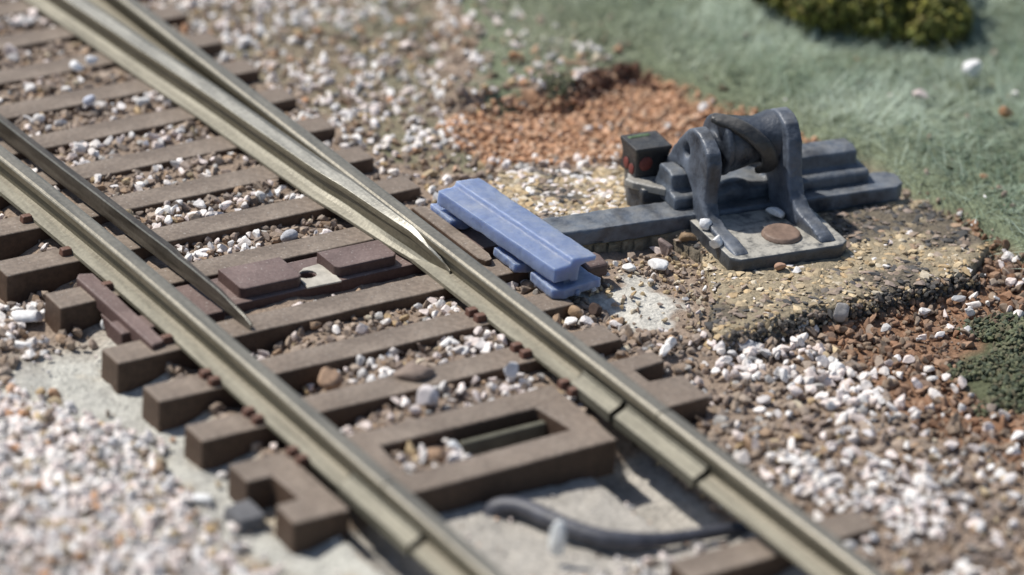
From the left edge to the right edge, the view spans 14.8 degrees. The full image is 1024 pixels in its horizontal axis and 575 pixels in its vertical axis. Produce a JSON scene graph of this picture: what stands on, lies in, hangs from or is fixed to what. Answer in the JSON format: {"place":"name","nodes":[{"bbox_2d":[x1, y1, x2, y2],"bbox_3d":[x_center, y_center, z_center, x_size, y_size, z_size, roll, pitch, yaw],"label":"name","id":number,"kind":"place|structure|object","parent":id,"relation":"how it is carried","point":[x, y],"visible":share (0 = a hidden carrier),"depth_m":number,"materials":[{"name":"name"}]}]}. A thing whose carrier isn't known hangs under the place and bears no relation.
{"place":"outdoors","nodes":[
{"label":"outdoors","id":0,"kind":"place"},
{"bbox_2d":[0,290,337,574],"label":"gravel","id":1,"kind":"structure","parent":0,"point":[62,527],"depth_m":20.76,"materials":[{"name":"white gravel"}]},
{"bbox_2d":[11,310,42,322],"bbox_3d":[-2.759,0.174,22.478,0.175,0.080,0.111,3,27,-1],"label":"stone","id":2,"kind":"object","parent":1,"relation":"on","point":[25,316],"visible":1,"depth_m":22.44,"materials":[{"name":"white stone"}]},
{"bbox_2d":[0,0,1023,574],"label":"ground","id":3,"kind":"structure","parent":0,"point":[660,498],"depth_m":23.20,"materials":[{"name":"soil"}]},
{"bbox_2d":[136,97,149,106],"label":"stone","id":4,"kind":"object","parent":3,"relation":"on","point":[141,102],"visible":1,"depth_m":24.85,"materials":[{"name":"white stone"}]},
{"bbox_2d":[0,87,296,158],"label":"sleeper","id":5,"kind":"object","parent":3,"relation":"on","point":[283,99],"visible":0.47,"depth_m":24.55,"materials":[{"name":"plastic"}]},
{"bbox_2d":[192,493,212,506],"bbox_3d":[-1.635,1.115,20.826,0.117,0.060,0.101,1,27,-6],"label":"stone","id":6,"kind":"object","parent":3,"relation":"on","point":[203,499],"visible":1,"depth_m":20.80,"materials":[{"name":"white stone"}]},
{"bbox_2d":[0,176,419,304],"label":"sleeper","id":7,"kind":"object","parent":3,"relation":"on","point":[22,278],"visible":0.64,"depth_m":23.27,"materials":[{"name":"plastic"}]},
{"bbox_2d":[45,227,374,336],"bbox_3d":[-1.477,-0.099,23.104,2.680,0.282,0.212,-13,31,-30],"label":"sleeper","id":8,"kind":"object","parent":3,"relation":"on","point":[68,310],"visible":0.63,"depth_m":22.88,"materials":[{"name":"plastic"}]},
{"bbox_2d":[77,273,163,350],"bbox_3d":[-2.216,0.219,22.339,0.115,0.234,0.954,-13,31,-30],"label":"guide strip","id":9,"kind":"object","parent":8,"relation":"on","point":[111,306],"visible":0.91,"depth_m":22.30,"materials":[{"name":"brown plastic"}]},
{"bbox_2d":[412,206,491,265],"bbox_3d":[-0.351,-0.288,23.421,0.090,0.090,0.814,-13,31,-30],"label":"guide strip","id":10,"kind":"object","parent":8,"relation":"on","point":[471,248],"visible":0.73,"depth_m":23.37,"materials":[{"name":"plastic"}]},
{"bbox_2d":[430,178,600,298],"bbox_3d":[0.019,-0.313,23.255,0.344,0.235,1.326,-15,32,-33],"label":"resin bar","id":11,"kind":"object","parent":8,"relation":"on","point":[525,240],"visible":1,"depth_m":23.08,"materials":[{"name":"blue plastic"}]},
{"bbox_2d":[224,499,264,534],"bbox_3d":[-1.398,1.209,20.670,0.172,0.124,0.203,-13,31,-30],"label":"grey block","id":12,"kind":"object","parent":3,"relation":"on","point":[246,516],"depth_m":20.61,"materials":[{"name":"grey stone"}]},
{"bbox_2d":[280,229,297,241],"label":"stone","id":13,"kind":"object","parent":3,"relation":"on","point":[289,235],"visible":1,"depth_m":23.29,"materials":[{"name":"white stone"}]},
{"bbox_2d":[0,0,614,473],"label":"ballast","id":14,"kind":"structure","parent":3,"relation":"on","point":[446,348],"depth_m":23.50,"materials":[{"name":"gravel"}]},
{"bbox_2d":[0,0,152,19],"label":"sleeper","id":15,"kind":"object","parent":14,"relation":"on","point":[15,8],"visible":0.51,"depth_m":26.08,"materials":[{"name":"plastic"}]},
{"bbox_2d":[69,60,83,70],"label":"stone","id":16,"kind":"object","parent":14,"relation":"on","point":[75,65],"visible":1,"depth_m":25.17,"materials":[{"name":"white stone"}]},
{"bbox_2d":[83,95,95,106],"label":"stone","id":17,"kind":"object","parent":14,"relation":"on","point":[89,101],"visible":1,"depth_m":24.73,"materials":[{"name":"white stone"}]},
{"bbox_2d":[85,56,97,64],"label":"stone","id":18,"kind":"object","parent":14,"relation":"on","point":[91,60],"visible":1,"depth_m":25.22,"materials":[{"name":"white stone"}]},
{"bbox_2d":[0,5,187,51],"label":"sleeper","id":19,"kind":"object","parent":14,"relation":"on","point":[172,15],"visible":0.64,"depth_m":25.74,"materials":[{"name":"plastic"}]},
{"bbox_2d":[0,32,222,89],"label":"sleeper","id":20,"kind":"object","parent":14,"relation":"on","point":[209,43],"visible":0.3,"depth_m":25.32,"materials":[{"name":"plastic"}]},
{"bbox_2d":[0,59,259,122],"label":"sleeper","id":21,"kind":"object","parent":14,"relation":"on","point":[245,71],"visible":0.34,"depth_m":24.92,"materials":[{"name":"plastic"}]},
{"bbox_2d":[0,116,334,209],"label":"sleeper","id":22,"kind":"object","parent":14,"relation":"on","point":[321,129],"visible":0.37,"depth_m":24.20,"materials":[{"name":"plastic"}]},
{"bbox_2d":[0,146,373,260],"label":"sleeper","id":23,"kind":"object","parent":14,"relation":"on","point":[21,234],"visible":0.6,"depth_m":23.71,"materials":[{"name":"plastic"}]},
{"bbox_2d":[101,259,528,393],"bbox_3d":[-1.093,0.202,22.560,2.695,0.282,0.212,-13,31,-30],"label":"sleeper","id":24,"kind":"object","parent":14,"relation":"on","point":[129,366],"visible":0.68,"depth_m":22.34,"materials":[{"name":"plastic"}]},
{"bbox_2d":[0,114,252,329],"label":"point blade","id":25,"kind":"object","parent":24,"relation":"on","point":[95,198],"visible":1,"depth_m":23.21,"materials":[{"name":"metal"}]},
{"bbox_2d":[23,0,450,272],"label":"point blade","id":26,"kind":"object","parent":24,"relation":"on","point":[279,153],"visible":1,"depth_m":24.39,"materials":[{"name":"metal"}]},
{"bbox_2d":[317,367,342,388],"bbox_3d":[-1.013,0.496,21.834,0.138,0.110,0.112,-13,31,-30],"label":"stone","id":27,"kind":"object","parent":14,"relation":"on","point":[329,378],"visible":1,"depth_m":21.81,"materials":[{"name":"brown stone"}]},
{"bbox_2d":[416,385,438,405],"bbox_3d":[-0.456,0.594,21.615,0.113,0.130,0.107,10,28,13],"label":"stone","id":28,"kind":"object","parent":14,"relation":"on","point":[428,395],"visible":1,"depth_m":21.58,"materials":[{"name":"white stone"}]},
{"bbox_2d":[447,440,460,449],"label":"stone","id":29,"kind":"object","parent":14,"relation":"on","point":[452,444],"visible":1,"depth_m":21.23,"materials":[{"name":"white stone"}]},
{"bbox_2d":[504,362,518,378],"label":"stone","id":30,"kind":"object","parent":14,"relation":"on","point":[511,369],"visible":1,"depth_m":21.88,"materials":[{"name":"grey stone"}]},
{"bbox_2d":[142,293,573,432],"bbox_3d":[-0.833,0.402,22.200,2.695,0.282,0.212,-13,31,-30],"label":"sleeper","id":31,"kind":"object","parent":3,"relation":"on","point":[174,403],"visible":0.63,"depth_m":21.95,"materials":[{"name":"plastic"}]},
{"bbox_2d":[109,227,607,344],"bbox_3d":[-0.918,0.052,22.780,2.900,0.278,0.960,-13,31,-30],"label":"throw bar","id":32,"kind":"object","parent":3,"relation":"on","point":[252,285],"visible":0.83,"depth_m":22.84,"materials":[{"name":"brown plastic"}]},
{"bbox_2d":[184,325,620,469],"bbox_3d":[-0.572,0.602,21.840,2.695,0.282,0.212,-13,31,-30],"label":"sleeper","id":33,"kind":"object","parent":3,"relation":"on","point":[216,443],"visible":0.56,"depth_m":21.59,"materials":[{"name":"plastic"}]},
{"bbox_2d":[392,362,434,380],"bbox_3d":[-0.551,0.461,21.852,0.223,0.080,0.183,14,29,20],"label":"stone","id":34,"kind":"object","parent":33,"relation":"on","point":[412,371],"visible":1,"depth_m":21.80,"materials":[{"name":"beige stone"}]},
{"bbox_2d":[139,0,670,289],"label":"gravel","id":35,"kind":"structure","parent":3,"relation":"on","point":[385,98],"depth_m":25.65,"materials":[{"name":"white gravel"}]},
{"bbox_2d":[424,447,447,464],"bbox_3d":[-0.417,0.911,21.177,0.143,0.120,0.135,-13,31,-30],"label":"lump","id":36,"kind":"object","parent":3,"relation":"on","point":[438,454],"visible":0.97,"depth_m":21.13,"materials":[{"name":"stone"}]},
{"bbox_2d":[228,352,707,554],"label":"joined sleepers","id":37,"kind":"object","parent":3,"relation":"on","point":[574,442],"visible":0.73,"depth_m":21.18,"materials":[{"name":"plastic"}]},
{"bbox_2d":[0,145,396,500],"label":"stock rail","id":38,"kind":"object","parent":37,"relation":"on","point":[202,339],"visible":1,"depth_m":21.96,"materials":[{"name":"metal"}]},
{"bbox_2d":[382,481,504,574],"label":"plain rail","id":39,"kind":"object","parent":38,"relation":"attached to","point":[443,548],"visible":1,"depth_m":20.02,"materials":[{"name":"metal"}]},
{"bbox_2d":[338,472,423,556],"bbox_3d":[-0.616,1.151,20.435,0.253,0.116,0.710,-13,31,-30],"label":"rail joiner","id":40,"kind":"object","parent":39,"relation":"attached to","point":[400,532],"visible":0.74,"depth_m":20.36,"materials":[{"name":"metal"}]},
{"bbox_2d":[88,0,670,428],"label":"stock rail","id":41,"kind":"object","parent":37,"relation":"on","point":[554,346],"visible":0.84,"depth_m":22.76,"materials":[{"name":"metal"}]},
{"bbox_2d":[570,371,709,488],"bbox_3d":[0.746,0.746,21.419,0.253,0.116,1.200,-13,31,-30],"label":"rail joiner","id":42,"kind":"object","parent":41,"relation":"attached to","point":[660,446],"visible":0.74,"depth_m":21.33,"materials":[{"name":"metal"}]},
{"bbox_2d":[657,410,885,574],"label":"plain rail","id":43,"kind":"object","parent":41,"relation":"attached to","point":[792,532],"visible":1,"depth_m":20.53,"materials":[{"name":"metal"}]},
{"bbox_2d":[508,51,524,63],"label":"clod","id":44,"kind":"object","parent":3,"relation":"on","point":[513,55],"visible":1,"depth_m":25.64,"materials":[{"name":"soil"}]},
{"bbox_2d":[548,520,565,556],"bbox_3d":[0.231,1.300,20.434,0.070,0.220,0.070,-13,31,-30],"label":"pebble","id":45,"kind":"object","parent":3,"relation":"on","point":[557,539],"visible":1,"depth_m":20.41,"materials":[{"name":"stone"}]},
{"bbox_2d":[568,305,582,319],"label":"stone","id":46,"kind":"object","parent":3,"relation":"on","point":[575,311],"visible":1,"depth_m":22.71,"materials":[{"name":"beige stone"}]},
{"bbox_2d":[482,496,750,550],"bbox_3d":[0.578,1.281,20.778,1.508,0.187,0.402,4,27,0],"label":"cable","id":47,"kind":"object","parent":3,"relation":"on","point":[548,518],"visible":0.97,"depth_m":20.69,"materials":[{"name":"grey rubber"}]},
{"bbox_2d":[572,61,661,110],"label":"dirt crumbs","id":48,"kind":"object","parent":3,"relation":"on","point":[604,84],"visible":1,"depth_m":25.67,"materials":[{"name":"soil"}]},
{"bbox_2d":[434,68,819,165],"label":"dirt crumbs","id":49,"kind":"object","parent":3,"relation":"on","point":[562,149],"visible":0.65,"depth_m":25.20,"materials":[{"name":"soil"}]},
{"bbox_2d":[698,102,707,111],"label":"stone","id":50,"kind":"object","parent":49,"relation":"on","point":[702,107],"visible":1,"depth_m":25.41,"materials":[{"name":"white stone"}]},
{"bbox_2d":[622,263,635,271],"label":"stone","id":51,"kind":"object","parent":3,"relation":"on","point":[628,267],"visible":1,"depth_m":23.30,"materials":[{"name":"white stone"}]},
{"bbox_2d":[317,0,1023,259],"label":"grass","id":52,"kind":"structure","parent":3,"relation":"on","point":[845,76],"depth_m":25.85,"materials":[{"name":"green plant"}]},
{"bbox_2d":[912,89,928,98],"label":"pebble","id":53,"kind":"object","parent":52,"relation":"on","point":[920,94],"visible":1,"depth_m":25.36,"materials":[{"name":"stone"}]},
{"bbox_2d":[962,59,981,77],"bbox_3d":[2.980,-1.420,25.665,0.129,0.120,0.102,-13,31,-30],"label":"stone","id":54,"kind":"object","parent":52,"relation":"on","point":[970,68],"visible":1,"depth_m":25.63,"materials":[{"name":"white stone"}]},
{"bbox_2d":[999,106,1011,117],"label":"clod","id":55,"kind":"object","parent":52,"relation":"on","point":[1004,111],"visible":1,"depth_m":25.18,"materials":[{"name":"soil"}]},
{"bbox_2d":[498,170,988,343],"bbox_3d":[1.351,-0.338,23.949,2.484,0.227,2.466,-13,31,-30],"label":"grit board","id":56,"kind":"object","parent":3,"relation":"on","point":[648,242],"visible":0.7,"depth_m":23.51,"materials":[{"name":"gravel"}]},
{"bbox_2d":[679,232,696,241],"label":"stone","id":57,"kind":"object","parent":56,"relation":"on","point":[684,236],"visible":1,"depth_m":23.55,"materials":[{"name":"brown stone"}]},
{"bbox_2d":[542,107,902,271],"bbox_3d":[1.308,-0.720,23.741,2.407,0.719,1.376,-9,29,-23],"label":"switch machine","id":58,"kind":"object","parent":56,"relation":"on","point":[732,178],"visible":0.98,"depth_m":23.66,"materials":[{"name":"plastic"}]},
{"bbox_2d":[699,218,711,229],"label":"stone","id":59,"kind":"object","parent":58,"relation":"on","point":[705,223],"visible":1,"depth_m":23.50,"materials":[{"name":"white stone"}]},
{"bbox_2d":[709,235,722,248],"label":"stone","id":60,"kind":"object","parent":58,"relation":"on","point":[716,242],"visible":1,"depth_m":23.33,"materials":[{"name":"white stone"}]},
{"bbox_2d":[765,207,784,217],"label":"stone","id":61,"kind":"object","parent":58,"relation":"on","point":[776,212],"visible":1,"depth_m":23.70,"materials":[{"name":"grey stone"}]},
{"bbox_2d":[488,166,990,339],"bbox_3d":[1.339,-0.402,23.902,2.493,0.095,2.471,-13,31,-30],"label":"grit","id":62,"kind":"object","parent":56,"relation":"on","point":[600,194],"visible":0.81,"depth_m":23.74,"materials":[{"name":"gravel"}]},
{"bbox_2d":[774,262,786,270],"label":"pebble","id":63,"kind":"object","parent":56,"relation":"on","point":[778,266],"visible":1,"depth_m":23.26,"materials":[{"name":"stone"}]},
{"bbox_2d":[737,339,754,350],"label":"pebble","id":64,"kind":"object","parent":3,"relation":"on","point":[749,342],"visible":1,"depth_m":22.57,"materials":[{"name":"stone"}]},
{"bbox_2d":[505,0,1022,207],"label":"dirt crumbs","id":65,"kind":"object","parent":3,"relation":"on","point":[619,49],"visible":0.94,"depth_m":25.61,"materials":[{"name":"soil"}]},
{"bbox_2d":[514,189,1023,574],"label":"gravel","id":66,"kind":"structure","parent":3,"relation":"on","point":[921,501],"depth_m":21.96,"materials":[{"name":"white gravel"}]},
{"bbox_2d":[589,303,601,316],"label":"stone","id":67,"kind":"object","parent":66,"relation":"on","point":[595,309],"visible":1,"depth_m":22.77,"materials":[{"name":"brown stone"}]},
{"bbox_2d":[647,258,668,270],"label":"stone","id":68,"kind":"object","parent":66,"relation":"on","point":[658,264],"visible":1,"depth_m":23.34,"materials":[{"name":"white stone"}]},
{"bbox_2d":[658,238,672,256],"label":"stone","id":69,"kind":"object","parent":66,"relation":"on","point":[665,246],"visible":1,"depth_m":23.49,"materials":[{"name":"stone"}]},
{"bbox_2d":[832,302,848,321],"bbox_3d":[1.903,0.142,22.914,0.095,0.130,0.079,2,27,-3],"label":"stone","id":70,"kind":"object","parent":66,"relation":"on","point":[841,312],"visible":1,"depth_m":22.88,"materials":[{"name":"grey stone"}]},
{"bbox_2d":[668,510,876,574],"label":"sleeper","id":71,"kind":"object","parent":3,"relation":"on","point":[758,556],"visible":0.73,"depth_m":20.48,"materials":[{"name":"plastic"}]},
{"bbox_2d":[536,71,1023,416],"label":"ground cover","id":72,"kind":"object","parent":3,"relation":"on","point":[1005,353],"visible":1,"depth_m":22.65,"materials":[{"name":"plant"}]},
{"bbox_2d":[719,272,984,350],"bbox_3d":[1.975,0.142,23.027,1.876,0.186,0.159,-13,31,-30],"label":"grit","id":73,"kind":"object","parent":3,"relation":"on","point":[866,306],"visible":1,"depth_m":23.01,"materials":[{"name":"gravel"}]},
{"bbox_2d":[755,0,974,51],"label":"bush","id":74,"kind":"object","parent":3,"relation":"on","point":[907,19],"visible":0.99,"depth_m":26.14,"materials":[{"name":"plant"}]},
{"bbox_2d":[320,490,727,574],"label":"gravel","id":75,"kind":"structure","parent":0,"point":[642,564],"depth_m":20.55,"materials":[{"name":"white gravel"}]}
]}

